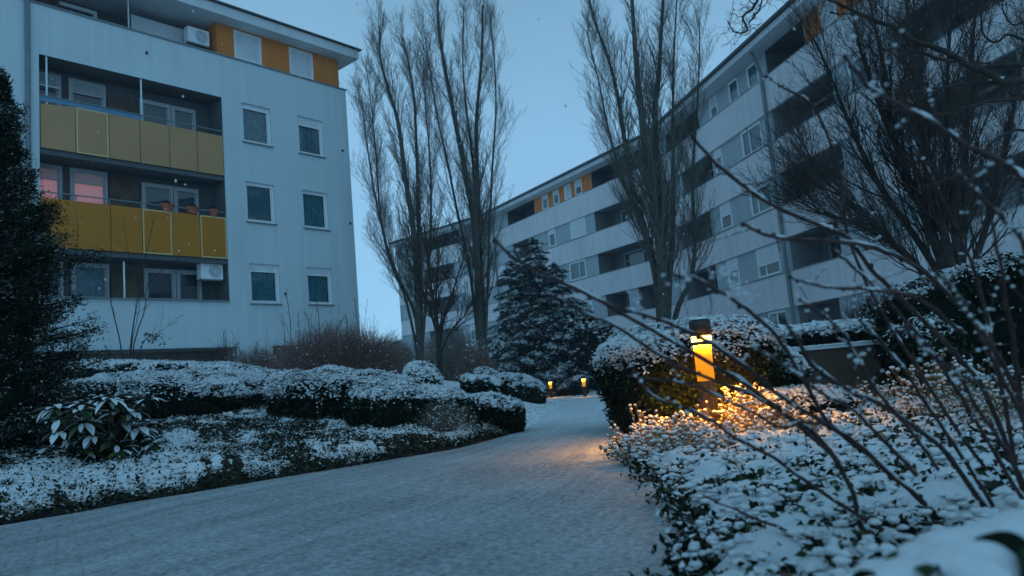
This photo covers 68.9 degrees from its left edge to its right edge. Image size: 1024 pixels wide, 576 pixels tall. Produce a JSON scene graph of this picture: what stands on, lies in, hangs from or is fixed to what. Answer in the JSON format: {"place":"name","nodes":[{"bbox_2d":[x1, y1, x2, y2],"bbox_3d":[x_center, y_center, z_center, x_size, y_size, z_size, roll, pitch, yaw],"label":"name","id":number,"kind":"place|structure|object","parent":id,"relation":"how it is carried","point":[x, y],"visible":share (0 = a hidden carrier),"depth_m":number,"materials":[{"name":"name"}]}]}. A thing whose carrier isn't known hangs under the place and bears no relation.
{"place":"outdoors","nodes":[
{"label":"outdoors","id":0,"kind":"place"},
{"bbox_2d":[0,396,691,575],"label":"path","id":1,"kind":"structure","parent":0,"point":[552,494],"depth_m":3.55,"materials":[{"name":"white snow"}]},
{"bbox_2d":[5,0,993,398],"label":"falling snow","id":2,"kind":"structure","parent":0,"point":[403,202],"depth_m":4.88,"materials":[{"name":"snow"}]},
{"bbox_2d":[0,380,1004,530],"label":"ground","id":3,"kind":"structure","parent":0,"point":[536,412],"depth_m":7.88,"materials":[{"name":"white snow"}]},
{"bbox_2d":[0,66,112,451],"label":"dark conifer","id":4,"kind":"object","parent":3,"relation":"on","point":[25,260],"visible":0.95,"depth_m":6.74,"materials":[{"name":"green plant"}]},
{"bbox_2d":[29,393,168,462],"bbox_3d":[-3.476,1.215,6.202,1.192,0.623,1.180,-5,-7,0],"label":"rhododendron","id":5,"kind":"object","parent":3,"relation":"on","point":[98,427],"visible":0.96,"depth_m":6.02,"materials":[{"name":"green plant"}]},
{"bbox_2d":[97,207,183,358],"bbox_3d":[-10.175,0.071,20.838,2.714,4.711,1.108,-7,-7,17],"label":"young shrub","id":6,"kind":"object","parent":3,"relation":"on","point":[155,337],"visible":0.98,"depth_m":20.69,"materials":[{"name":"brown plant"}]},
{"bbox_2d":[46,358,268,380],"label":"hedge","id":7,"kind":"object","parent":3,"relation":"on","point":[125,365],"visible":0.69,"depth_m":15.87,"materials":[{"name":"white"}]},
{"bbox_2d":[53,367,272,419],"bbox_3d":[-4.739,1.554,10.876,3.822,0.953,3.581,-5,-7,0],"label":"hedge","id":8,"kind":"object","parent":3,"relation":"on","point":[203,391],"visible":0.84,"depth_m":9.66,"materials":[{"name":"green"}]},
{"bbox_2d":[0,0,361,365],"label":"apartment building","id":9,"kind":"structure","parent":3,"relation":"on","point":[253,83],"depth_m":26.06,"materials":[{"name":"paint"}]},
{"bbox_2d":[39,71,60,126],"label":"window","id":10,"kind":"structure","parent":9,"relation":"in","point":[57,78],"depth_m":23.67,"materials":[{"name":"white glass"}]},
{"bbox_2d":[40,163,62,198],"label":"window","id":11,"kind":"structure","parent":9,"relation":"in","point":[50,175],"depth_m":23.26,"materials":[{"name":"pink glass"}]},
{"bbox_2d":[44,261,63,295],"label":"window","id":12,"kind":"structure","parent":9,"relation":"in","point":[61,279],"depth_m":22.97,"materials":[{"name":"white glass"}]},
{"bbox_2d":[59,1,96,17],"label":"window","id":13,"kind":"structure","parent":9,"relation":"in","point":[94,13],"depth_m":25.44,"materials":[{"name":"white"}]},
{"bbox_2d":[68,78,105,108],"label":"window","id":14,"kind":"structure","parent":9,"relation":"in","point":[71,81],"depth_m":24.38,"materials":[{"name":"white plastic"}]},
{"bbox_2d":[69,167,107,204],"bbox_3d":[-13.598,-2.835,23.986,0.167,1.950,1.110,-11,-9,41],"label":"window","id":15,"kind":"structure","parent":9,"relation":"in","point":[84,182],"depth_m":24.05,"materials":[{"name":"white glass"}]},
{"bbox_2d":[71,262,109,296],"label":"window","id":16,"kind":"structure","parent":9,"relation":"in","point":[90,282],"depth_m":23.73,"materials":[{"name":"white glass"}]},
{"bbox_2d":[139,98,170,149],"bbox_3d":[-12.389,-5.640,25.948,0.060,1.730,1.050,-11,-9,41],"label":"window","id":17,"kind":"structure","parent":9,"relation":"in","point":[168,113],"depth_m":26.11,"materials":[{"name":"white plastic"}]},
{"bbox_2d":[141,182,173,233],"bbox_3d":[-12.130,-2.684,25.579,0.060,1.790,1.050,-11,-9,41],"label":"window","id":18,"kind":"structure","parent":9,"relation":"in","point":[143,184],"depth_m":25.53,"materials":[{"name":"white plastic"}]},
{"bbox_2d":[143,268,175,298],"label":"window","id":19,"kind":"structure","parent":9,"relation":"in","point":[146,270],"depth_m":25.34,"materials":[{"name":"white plastic"}]},
{"bbox_2d":[160,200,174,211],"bbox_3d":[-11.520,-2.762,24.957,0.493,0.405,0.352,0,-9,-34],"label":"flower pot","id":20,"kind":"object","parent":9,"relation":"attached to","point":[169,206],"visible":1,"depth_m":24.84,"materials":[{"name":"ceramic"}]},
{"bbox_2d":[170,105,195,171],"bbox_3d":[-11.697,-5.214,26.645,0.060,2.520,0.880,-11,-9,41],"label":"window","id":21,"kind":"structure","parent":9,"relation":"in","point":[173,108],"depth_m":26.74,"materials":[{"name":"white plastic"}]},
{"bbox_2d":[173,186,200,257],"bbox_3d":[-11.437,-2.258,26.275,0.060,2.580,0.880,-11,-9,41],"label":"window","id":22,"kind":"structure","parent":9,"relation":"in","point":[175,189],"depth_m":26.29,"materials":[{"name":"white plastic"}]},
{"bbox_2d":[176,270,201,299],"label":"window","id":23,"kind":"structure","parent":9,"relation":"in","point":[184,272],"depth_m":25.92,"materials":[{"name":"white plastic"}]},
{"bbox_2d":[185,204,199,214],"bbox_3d":[-10.957,-2.717,25.592,0.350,0.374,0.493,-8,-8,26],"label":"flower pot","id":24,"kind":"object","parent":9,"relation":"attached to","point":[192,209],"visible":1,"depth_m":25.48,"materials":[{"name":"ceramic"}]},
{"bbox_2d":[184,26,208,48],"bbox_3d":[-11.491,-9.117,27.250,0.323,0.610,0.820,-11,-9,41],"label":"air conditioner","id":25,"kind":"object","parent":9,"relation":"attached to","point":[196,37],"visible":1,"depth_m":27.10,"materials":[{"name":"grey metal"}]},
{"bbox_2d":[196,263,222,281],"bbox_3d":[-10.542,-0.543,26.097,0.323,0.610,0.820,-11,-9,41],"label":"air conditioner","id":26,"kind":"object","parent":9,"relation":"attached to","point":[209,272],"visible":1,"depth_m":25.94,"materials":[{"name":"grey metal"}]},
{"bbox_2d":[233,29,263,65],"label":"window","id":27,"kind":"structure","parent":9,"relation":"in","point":[258,40],"depth_m":28.34,"materials":[{"name":"white"}]},
{"bbox_2d":[241,103,273,147],"bbox_3d":[-9.620,-6.082,28.016,0.317,1.545,1.240,-11,-9,41],"label":"window","id":28,"kind":"structure","parent":9,"relation":"in","point":[255,120],"depth_m":28.14,"materials":[{"name":"white"}]},
{"bbox_2d":[245,182,277,225],"bbox_3d":[-9.349,-3.111,27.656,0.317,1.555,1.230,-11,-9,41],"label":"window","id":29,"kind":"structure","parent":9,"relation":"in","point":[259,201],"depth_m":27.78,"materials":[{"name":"white"}]},
{"bbox_2d":[249,264,282,304],"bbox_3d":[-9.067,-0.119,27.305,0.317,1.505,1.250,-11,-9,41],"label":"window","id":30,"kind":"structure","parent":9,"relation":"in","point":[264,286],"depth_m":27.41,"materials":[{"name":"white"}]},
{"bbox_2d":[289,47,313,79],"bbox_3d":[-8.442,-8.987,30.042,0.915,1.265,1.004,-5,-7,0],"label":"window","id":31,"kind":"structure","parent":9,"relation":"in","point":[291,50],"depth_m":30.08,"materials":[{"name":"white"}]},
{"bbox_2d":[297,116,325,158],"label":"window","id":32,"kind":"structure","parent":9,"relation":"in","point":[308,130],"depth_m":29.89,"materials":[{"name":"white"}]},
{"bbox_2d":[302,190,330,230],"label":"window","id":33,"kind":"structure","parent":9,"relation":"in","point":[312,202],"depth_m":29.57,"materials":[{"name":"white"}]},
{"bbox_2d":[306,267,334,305],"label":"window","id":34,"kind":"structure","parent":9,"relation":"in","point":[318,279],"depth_m":29.18,"materials":[{"name":"white"}]},
{"bbox_2d":[208,330,242,361],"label":"twig bush","id":35,"kind":"object","parent":3,"relation":"on","point":[222,355],"visible":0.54,"depth_m":19.55,"materials":[{"name":"brown plant"}]},
{"bbox_2d":[227,324,287,369],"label":"twig bush","id":36,"kind":"object","parent":3,"relation":"on","point":[255,357],"visible":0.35,"depth_m":17.36,"materials":[{"name":"brown plant"}]},
{"bbox_2d":[213,368,308,375],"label":"hedge","id":37,"kind":"object","parent":3,"relation":"on","point":[265,371],"visible":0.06,"depth_m":13.95,"materials":[{"name":"white"}]},
{"bbox_2d":[0,401,534,525],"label":"ground cover","id":38,"kind":"object","parent":3,"relation":"on","point":[311,433],"visible":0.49,"depth_m":6.30,"materials":[{"name":"green"}]},
{"bbox_2d":[0,404,525,521],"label":"snow blanket","id":39,"kind":"object","parent":38,"relation":"on","point":[190,466],"visible":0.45,"depth_m":5.83,"materials":[{"name":"white snow"}]},
{"bbox_2d":[280,292,357,363],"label":"wild stems","id":40,"kind":"object","parent":3,"relation":"on","point":[308,319],"visible":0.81,"depth_m":16.68,"materials":[{"name":"brown"}]},
{"bbox_2d":[259,299,415,374],"bbox_3d":[-3.730,1.301,16.013,3.655,2.045,2.742,-5,-7,0],"label":"twig bush","id":41,"kind":"object","parent":3,"relation":"on","point":[352,349],"visible":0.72,"depth_m":15.60,"materials":[{"name":"brown plant"}]},
{"bbox_2d":[253,364,424,419],"bbox_3d":[-2.221,1.485,9.972,2.417,1.068,3.694,-4,-7,-7],"label":"hedge","id":42,"kind":"object","parent":3,"relation":"on","point":[317,392],"visible":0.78,"depth_m":8.71,"materials":[{"name":"green"}]},
{"bbox_2d":[374,332,420,372],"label":"twig bush","id":43,"kind":"object","parent":3,"relation":"on","point":[407,352],"visible":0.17,"depth_m":26.90,"materials":[{"name":"brown plant"}]},
{"bbox_2d":[343,0,452,360],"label":"poplar tree","id":44,"kind":"object","parent":3,"relation":"on","point":[419,315],"visible":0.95,"depth_m":30.65,"materials":[{"name":"brown plant"}]},
{"bbox_2d":[344,381,483,432],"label":"hedge","id":45,"kind":"object","parent":3,"relation":"on","point":[375,405],"visible":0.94,"depth_m":7.98,"materials":[{"name":"green plant"}]},
{"bbox_2d":[402,360,444,384],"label":"bush","id":46,"kind":"object","parent":3,"relation":"on","point":[425,372],"visible":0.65,"depth_m":13.22,"materials":[{"name":"white plant"}]},
{"bbox_2d":[396,200,493,373],"bbox_3d":[-1.686,0.127,19.021,2.568,4.850,2.270,-5,-7,0],"label":"young tree","id":47,"kind":"object","parent":3,"relation":"on","point":[433,306],"visible":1,"depth_m":18.94,"materials":[{"name":"brown plant"}]},
{"bbox_2d":[415,393,480,440],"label":"twig bush","id":48,"kind":"object","parent":3,"relation":"on","point":[453,421],"visible":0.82,"depth_m":7.84,"materials":[{"name":"brown plant"}]},
{"bbox_2d":[414,316,497,381],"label":"twig bush","id":49,"kind":"object","parent":3,"relation":"on","point":[448,367],"visible":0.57,"depth_m":25.66,"materials":[{"name":"brown plant"}]},
{"bbox_2d":[402,0,527,357],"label":"poplar tree","id":50,"kind":"object","parent":3,"relation":"on","point":[475,204],"visible":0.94,"depth_m":33.22,"materials":[{"name":"brown plant"}]},
{"bbox_2d":[451,341,502,378],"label":"twig bush","id":51,"kind":"object","parent":3,"relation":"on","point":[469,363],"visible":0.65,"depth_m":24.66,"materials":[{"name":"brown plant"}]},
{"bbox_2d":[459,372,507,395],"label":"hedge","id":52,"kind":"object","parent":3,"relation":"on","point":[473,383],"visible":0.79,"depth_m":14.50,"materials":[{"name":"green"}]},
{"bbox_2d":[473,366,509,394],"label":"bush","id":53,"kind":"object","parent":3,"relation":"on","point":[486,370],"visible":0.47,"depth_m":19.16,"materials":[{"name":"white plant"}]},
{"bbox_2d":[469,390,526,433],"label":"hedge","id":54,"kind":"object","parent":3,"relation":"on","point":[504,411],"visible":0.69,"depth_m":8.82,"materials":[{"name":"green plant"}]},
{"bbox_2d":[488,332,523,373],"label":"evergreen shrub","id":55,"kind":"object","parent":3,"relation":"on","point":[500,338],"visible":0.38,"depth_m":40.27,"materials":[{"name":"green plant"}]},
{"bbox_2d":[501,371,548,403],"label":"hedge","id":56,"kind":"object","parent":3,"relation":"on","point":[524,387],"visible":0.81,"depth_m":20.65,"materials":[{"name":"green"}]},
{"bbox_2d":[511,328,562,395],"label":"evergreen shrub","id":57,"kind":"object","parent":3,"relation":"on","point":[536,340],"visible":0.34,"depth_m":40.29,"materials":[{"name":"green plant"}]},
{"bbox_2d":[475,237,599,397],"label":"spruce tree","id":58,"kind":"object","parent":3,"relation":"on","point":[532,310],"visible":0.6,"depth_m":41.46,"materials":[{"name":"green plant"}]},
{"bbox_2d":[556,377,570,395],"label":"bush","id":59,"kind":"object","parent":3,"relation":"on","point":[563,392],"visible":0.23,"depth_m":39.28,"materials":[{"name":"green plant"}]},
{"bbox_2d":[569,374,589,395],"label":"bush","id":60,"kind":"object","parent":3,"relation":"on","point":[576,385],"visible":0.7,"depth_m":37.80,"materials":[{"name":"green plant"}]},
{"bbox_2d":[557,311,613,390],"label":"evergreen shrub","id":61,"kind":"object","parent":3,"relation":"on","point":[592,339],"visible":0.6,"depth_m":40.14,"materials":[{"name":"green plant"}]},
{"bbox_2d":[609,404,664,439],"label":"seedhead plant","id":62,"kind":"object","parent":3,"relation":"on","point":[641,415],"visible":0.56,"depth_m":5.59,"materials":[{"name":"beige plant"}]},
{"bbox_2d":[599,430,683,464],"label":"seedhead plant","id":63,"kind":"object","parent":3,"relation":"on","point":[625,442],"visible":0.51,"depth_m":4.83,"materials":[{"name":"beige plant"}]},
{"bbox_2d":[568,0,727,322],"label":"poplar tree","id":64,"kind":"object","parent":3,"relation":"on","point":[652,179],"visible":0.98,"depth_m":27.60,"materials":[{"name":"brown plant"}]},
{"bbox_2d":[615,411,714,443],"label":"seedhead plant","id":65,"kind":"object","parent":3,"relation":"on","point":[648,428],"visible":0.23,"depth_m":5.22,"materials":[{"name":"beige plant"}]},
{"bbox_2d":[632,419,739,454],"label":"seedhead plant","id":66,"kind":"object","parent":3,"relation":"on","point":[692,435],"visible":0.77,"depth_m":4.66,"materials":[{"name":"brown plant"}]},
{"bbox_2d":[651,410,720,431],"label":"seedhead plant","id":67,"kind":"object","parent":3,"relation":"on","point":[667,425],"visible":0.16,"depth_m":5.36,"materials":[{"name":"beige plant"}]},
{"bbox_2d":[592,314,788,434],"bbox_3d":[1.775,1.022,7.468,1.844,1.520,2.803,-5,-7,0],"label":"hedge","id":68,"kind":"object","parent":3,"relation":"on","point":[618,352],"visible":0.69,"depth_m":6.49,"materials":[{"name":"green"}]},
{"bbox_2d":[688,317,719,422],"bbox_3d":[1.497,0.706,5.761,0.165,0.972,0.165,-5,-7,0],"label":"bollard lamp","id":69,"kind":"object","parent":3,"relation":"on","point":[700,326],"visible":0.67,"depth_m":5.72,"materials":[{"name":"metal"}]},
{"bbox_2d":[677,412,765,434],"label":"seedhead plant","id":70,"kind":"object","parent":3,"relation":"on","point":[750,427],"visible":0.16,"depth_m":5.09,"materials":[{"name":"beige plant"}]},
{"bbox_2d":[689,382,785,429],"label":"seedhead plant","id":71,"kind":"object","parent":3,"relation":"on","point":[722,412],"visible":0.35,"depth_m":5.62,"materials":[{"name":"beige plant"}]},
{"bbox_2d":[492,16,1023,555],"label":"bare shrub","id":72,"kind":"object","parent":3,"relation":"on","point":[992,354],"visible":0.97,"depth_m":1.89,"materials":[{"name":"brown plant"}]},
{"bbox_2d":[727,392,832,432],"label":"seedhead plant","id":73,"kind":"object","parent":3,"relation":"on","point":[770,413],"visible":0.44,"depth_m":5.23,"materials":[{"name":"beige plant"}]},
{"bbox_2d":[773,346,812,386],"bbox_3d":[2.350,1.054,7.501,1.133,1.149,1.337,-5,-7,0],"label":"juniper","id":74,"kind":"object","parent":3,"relation":"on","point":[791,378],"visible":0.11,"depth_m":7.01,"materials":[{"name":"green"}]},
{"bbox_2d":[736,383,864,416],"bbox_3d":[2.469,1.100,6.641,1.304,0.506,1.134,-5,-7,0],"label":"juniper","id":75,"kind":"object","parent":3,"relation":"on","point":[801,391],"visible":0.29,"depth_m":6.24,"materials":[{"name":"green"}]},
{"bbox_2d":[603,393,1023,575],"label":"ground cover","id":76,"kind":"object","parent":3,"relation":"on","point":[677,500],"visible":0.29,"depth_m":2.76,"materials":[{"name":"green"}]},
{"bbox_2d":[628,433,989,575],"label":"snow clumps","id":77,"kind":"object","parent":76,"relation":"on","point":[832,548],"visible":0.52,"depth_m":2.30,"materials":[{"name":"white snow"}]},
{"bbox_2d":[621,396,1023,575],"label":"snow blanket","id":78,"kind":"object","parent":76,"relation":"on","point":[768,538],"visible":0.3,"depth_m":2.73,"materials":[{"name":"white snow"}]},
{"bbox_2d":[632,388,1023,574],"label":"snow lumps","id":79,"kind":"object","parent":76,"relation":"on","point":[860,481],"visible":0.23,"depth_m":2.95,"materials":[{"name":"white snow"}]},
{"bbox_2d":[757,407,872,433],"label":"seedhead plant","id":80,"kind":"object","parent":3,"relation":"on","point":[779,421],"visible":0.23,"depth_m":5.01,"materials":[{"name":"green plant"}]},
{"bbox_2d":[777,317,880,351],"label":"hedge","id":81,"kind":"object","parent":3,"relation":"on","point":[852,330],"visible":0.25,"depth_m":10.11,"materials":[{"name":"green"}]},
{"bbox_2d":[792,339,884,396],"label":"garden wall","id":82,"kind":"structure","parent":3,"relation":"on","point":[833,360],"depth_m":9.35,"materials":[{"name":"white concrete"}]},
{"bbox_2d":[826,282,893,319],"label":"twig bush","id":83,"kind":"object","parent":3,"relation":"on","point":[862,313],"visible":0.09,"depth_m":11.45,"materials":[{"name":"brown plant"}]},
{"bbox_2d":[715,0,1023,203],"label":"corkscrew willow","id":84,"kind":"object","parent":3,"relation":"on","point":[996,79],"visible":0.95,"depth_m":6.20,"materials":[{"name":"brown plant"}]},
{"bbox_2d":[728,0,1023,278],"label":"multi stem tree","id":85,"kind":"object","parent":3,"relation":"on","point":[936,222],"visible":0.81,"depth_m":13.06,"materials":[{"name":"brown plant"}]},
{"bbox_2d":[828,377,930,408],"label":"green seedhead shrub","id":86,"kind":"object","parent":3,"relation":"on","point":[869,391],"visible":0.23,"depth_m":6.46,"materials":[{"name":"green plant"}]},
{"bbox_2d":[876,314,978,396],"bbox_3d":[4.455,0.900,8.019,0.800,1.273,1.237,-5,-7,0],"label":"bush","id":87,"kind":"object","parent":3,"relation":"on","point":[942,327],"visible":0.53,"depth_m":7.72,"materials":[{"name":"green plant"}]},
{"bbox_2d":[841,508,1023,575],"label":"snowy leafy plant","id":88,"kind":"object","parent":3,"relation":"on","point":[993,545],"visible":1,"depth_m":0.92,"materials":[{"name":"white plant"}]},
{"bbox_2d":[866,349,1015,415],"bbox_3d":[2.998,0.718,5.285,0.793,0.557,0.788,-5,-7,0],"label":"green seedhead shrub","id":89,"kind":"object","parent":3,"relation":"on","point":[914,404],"visible":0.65,"depth_m":5.19,"materials":[{"name":"green plant"}]},
{"bbox_2d":[859,250,1023,395],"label":"hedge","id":90,"kind":"object","parent":3,"relation":"on","point":[989,273],"visible":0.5,"depth_m":8.31,"materials":[{"name":"green plant"}]},
{"bbox_2d":[937,352,1023,421],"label":"green seedhead shrub","id":91,"kind":"object","parent":3,"relation":"on","point":[978,395],"visible":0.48,"depth_m":4.52,"materials":[{"name":"green plant"}]},
{"bbox_2d":[219,0,787,341],"label":"sky","id":92,"kind":"structure","parent":0,"point":[547,141],"materials":[{"name":"blue"}]},
{"bbox_2d":[390,0,1023,370],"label":"apartment building","id":93,"kind":"structure","parent":0,"point":[590,244],"depth_m":36.43,"materials":[{"name":"paint"}]},
{"bbox_2d":[548,229,555,248],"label":"window","id":94,"kind":"structure","parent":93,"relation":"in","point":[552,243],"depth_m":56.67,"materials":[{"name":"white"}]},
{"bbox_2d":[569,217,586,240],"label":"window","id":95,"kind":"structure","parent":93,"relation":"in","point":[581,234],"depth_m":53.65,"materials":[{"name":"white"}]},
{"bbox_2d":[569,259,586,281],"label":"window","id":96,"kind":"structure","parent":93,"relation":"in","point":[578,268],"depth_m":53.91,"materials":[{"name":"white"}]},
{"bbox_2d":[708,94,717,117],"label":"window","id":97,"kind":"structure","parent":93,"relation":"in","point":[712,106],"depth_m":39.49,"materials":[{"name":"white"}]},
{"bbox_2d":[714,147,722,176],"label":"window","id":98,"kind":"structure","parent":93,"relation":"in","point":[717,152],"depth_m":39.19,"materials":[{"name":"white"}]},
{"bbox_2d":[719,201,732,231],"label":"window","id":99,"kind":"structure","parent":93,"relation":"in","point":[726,205],"depth_m":38.70,"materials":[{"name":"white"}]},
{"bbox_2d":[727,257,740,288],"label":"window","id":100,"kind":"structure","parent":93,"relation":"in","point":[733,267],"depth_m":38.32,"materials":[{"name":"white"}]},
{"bbox_2d":[728,76,739,102],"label":"window","id":101,"kind":"structure","parent":93,"relation":"in","point":[734,86],"depth_m":37.46,"materials":[{"name":"white"}]},
{"bbox_2d":[740,121,762,160],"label":"window","id":102,"kind":"structure","parent":93,"relation":"in","point":[755,128],"depth_m":35.97,"materials":[{"name":"white"}]},
{"bbox_2d":[746,63,758,88],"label":"window","id":103,"kind":"structure","parent":93,"relation":"in","point":[754,76],"depth_m":35.70,"materials":[{"name":"white"}]},
{"bbox_2d":[749,180,772,218],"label":"window","id":104,"kind":"structure","parent":93,"relation":"in","point":[759,208],"depth_m":35.56,"materials":[{"name":"white"}]},
{"bbox_2d":[755,243,781,279],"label":"window","id":105,"kind":"structure","parent":93,"relation":"in","point":[774,245],"depth_m":35.08,"materials":[{"name":"white"}]},
{"bbox_2d":[767,309,786,324],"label":"window","id":106,"kind":"structure","parent":93,"relation":"in","point":[776,316],"depth_m":34.70,"materials":[{"name":"white"}]},
{"bbox_2d":[818,0,837,29],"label":"window","id":107,"kind":"structure","parent":93,"relation":"in","point":[835,17],"depth_m":29.76,"materials":[{"name":"white"}]},
{"bbox_2d":[846,51,868,92],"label":"window","id":108,"kind":"structure","parent":93,"relation":"in","point":[849,70],"depth_m":28.41,"materials":[{"name":"white"}]},
{"bbox_2d":[856,124,881,170],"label":"window","id":109,"kind":"structure","parent":93,"relation":"in","point":[861,134],"depth_m":27.78,"materials":[{"name":"white"}]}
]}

